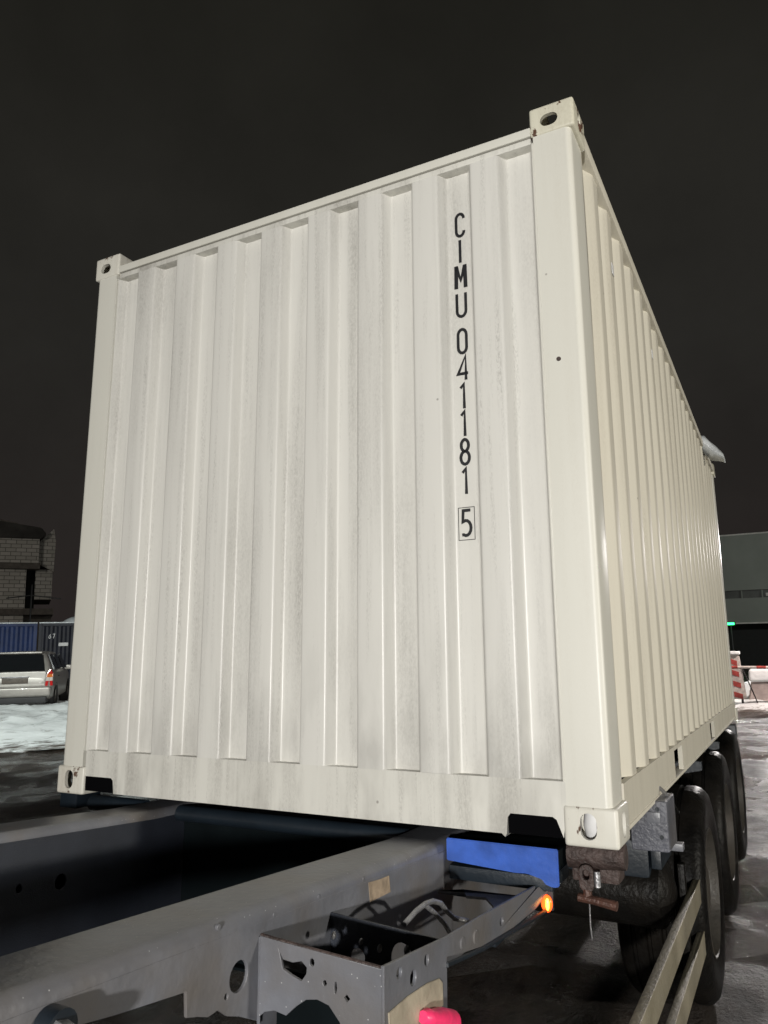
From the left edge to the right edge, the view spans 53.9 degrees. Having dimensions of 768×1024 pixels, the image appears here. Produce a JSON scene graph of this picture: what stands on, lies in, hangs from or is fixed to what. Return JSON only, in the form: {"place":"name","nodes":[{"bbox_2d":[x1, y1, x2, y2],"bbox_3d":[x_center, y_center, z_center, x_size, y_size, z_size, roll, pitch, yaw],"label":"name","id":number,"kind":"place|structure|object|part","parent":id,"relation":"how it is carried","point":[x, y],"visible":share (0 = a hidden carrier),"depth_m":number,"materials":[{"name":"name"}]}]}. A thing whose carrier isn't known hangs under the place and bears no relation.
{"place":"outdoors","nodes":[
{"label":"outdoors","id":0,"kind":"place"},
{"bbox_2d":[0,519,55,650],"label":"block building","id":1,"kind":"structure","parent":0,"point":[27,555],"depth_m":49.88,"materials":[{"name":"brick"}]},
{"bbox_2d":[0,665,767,1023],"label":"ground","id":2,"kind":"structure","parent":0,"point":[552,969],"depth_m":4.25,"materials":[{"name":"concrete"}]},
{"bbox_2d":[0,622,37,651],"bbox_3d":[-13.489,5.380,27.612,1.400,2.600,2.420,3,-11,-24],"label":"storage container","id":3,"kind":"object","parent":2,"relation":"on","point":[18,636],"visible":0.48,"depth_m":26.73,"materials":[{"name":"blue metal"}]},
{"bbox_2d":[6,584,60,621],"bbox_3d":[-13.963,5.031,29.972,2.006,4.300,0.069,3,-11,-26],"label":"utility mast","id":4,"kind":"object","parent":2,"relation":"on","point":[31,595],"visible":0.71,"depth_m":30.15,"materials":[{"name":"black metal"}]},
{"bbox_2d":[0,696,67,752],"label":"snow bank","id":5,"kind":"structure","parent":2,"relation":"on","point":[24,728],"depth_m":15.12,"materials":[{"name":"white snow"}]},
{"bbox_2d":[0,651,70,704],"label":"station wagon","id":6,"kind":"object","parent":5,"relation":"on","point":[27,677],"visible":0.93,"depth_m":19.15,"materials":[{"name":"silver metal"}]},
{"bbox_3d":[-9.316,3.838,19.212,1.353,0.405,0.335,2,-10,-16],"label":"rear window","id":7,"kind":"part","parent":6,"relation":"part of","materials":[{"name":"black glass"}]},
{"bbox_3d":[-8.784,3.965,20.059,0.205,0.395,0.750,2,-10,-16],"label":"side window","id":8,"kind":"part","parent":6,"relation":"part of","materials":[{"name":"black glass"}]},
{"bbox_3d":[-9.017,4.115,20.863,0.205,0.395,0.750,2,-10,-16],"label":"side window","id":9,"kind":"part","parent":6,"relation":"part of","materials":[{"name":"black glass"}]},
{"bbox_3d":[-9.251,4.266,21.666,0.205,0.395,0.750,2,-10,-16],"label":"side window","id":10,"kind":"part","parent":6,"relation":"part of","materials":[{"name":"black glass"}]},
{"bbox_2d":[38,622,73,685],"bbox_3d":[-10.175,5.559,29.093,5.770,2.600,2.435,3,-11,-24],"label":"storage container","id":11,"kind":"object","parent":2,"relation":"on","point":[56,637],"visible":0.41,"depth_m":27.24,"materials":[{"name":"grey metal"}]},
{"bbox_2d":[63,617,74,621],"bbox_3d":[-11.545,4.192,28.730,1.240,0.464,1.000,3,-11,-24],"label":"snow mound","id":12,"kind":"object","parent":11,"relation":"on","point":[70,619],"visible":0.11,"depth_m":28.30,"materials":[{"name":"white snow"}]},
{"bbox_2d":[0,724,746,1023],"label":"container trailer","id":13,"kind":"object","parent":2,"relation":"on","point":[110,906],"visible":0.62,"depth_m":2.45,"materials":[{"name":"grey paint"}]},
{"bbox_2d":[33,1003,77,1023],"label":"wheel nut bolt","id":14,"kind":"object","parent":13,"relation":"attached to","point":[54,1013],"visible":1,"depth_m":1.17,"materials":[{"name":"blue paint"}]},
{"bbox_2d":[57,97,737,849],"bbox_3d":[1.030,0.387,5.710,2.446,2.591,6.089,-6,-13,27],"label":"shipping container","id":15,"kind":"object","parent":13,"relation":"on","point":[399,501],"visible":1,"depth_m":2.97,"materials":[{"name":"metal"}]},
{"bbox_2d":[701,436,725,462],"bbox_3d":[3.020,-0.586,7.039,0.266,0.267,0.308,-6,-13,27],"label":"ice slab","id":16,"kind":"object","parent":15,"relation":"attached to","point":[712,452],"depth_m":6.93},
{"bbox_2d":[419,1007,460,1023],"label":"rubber cap","id":17,"kind":"object","parent":13,"relation":"attached to","point":[439,1015],"visible":1,"depth_m":1.63,"materials":[{"name":"pink rubber"}]},
{"bbox_2d":[541,891,554,912],"bbox_3d":[0.515,1.219,2.392,0.036,0.088,0.046,-6,-13,27],"label":"marker lamp","id":18,"kind":"object","parent":13,"relation":"attached to","point":[547,902],"visible":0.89,"depth_m":2.38,"materials":[{"name":"orange plastic"}]},
{"bbox_2d":[629,862,705,1023],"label":"side guard","id":19,"kind":"object","parent":13,"relation":"attached to","point":[654,995],"visible":1,"depth_m":2.77,"materials":[{"name":"metal"}]},
{"bbox_2d":[727,622,735,650],"bbox_3d":[16.812,6.463,36.447,0.440,2.310,0.320,-6,-11,27],"label":"signal lamp","id":20,"kind":"object","parent":2,"relation":"on","point":[730,624],"visible":0.58,"depth_m":36.53,"materials":[{"name":"green"}]},
{"bbox_2d":[731,666,767,668],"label":"barrier arm","id":21,"kind":"object","parent":2,"relation":"on","point":[749,667],"visible":0.71,"depth_m":17.69},
{"bbox_2d":[735,681,767,711],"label":"snow heap","id":22,"kind":"object","parent":2,"relation":"on","point":[749,705],"visible":0.06,"depth_m":17.77,"materials":[{"name":"white snow"}]},
{"bbox_2d":[730,651,757,702],"bbox_3d":[8.511,4.006,18.096,0.713,1.325,0.214,-6,-11,27],"label":"warning post","id":23,"kind":"object","parent":22,"relation":"on","point":[739,685],"visible":0.52,"depth_m":18.07,"materials":[{"name":"red plastic"}]},
{"bbox_2d":[748,669,767,700],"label":"concrete block","id":24,"kind":"object","parent":22,"relation":"on","point":[758,678],"depth_m":18.05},
{"bbox_2d":[0,0,767,621],"label":"sky","id":25,"kind":"structure","parent":0,"point":[135,130],"materials":[{"name":"black"}]},
{"bbox_2d":[719,532,767,665],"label":"warehouse","id":26,"kind":"structure","parent":0,"point":[744,558],"depth_m":41.14,"materials":[{"name":"grey metal"}]}
]}

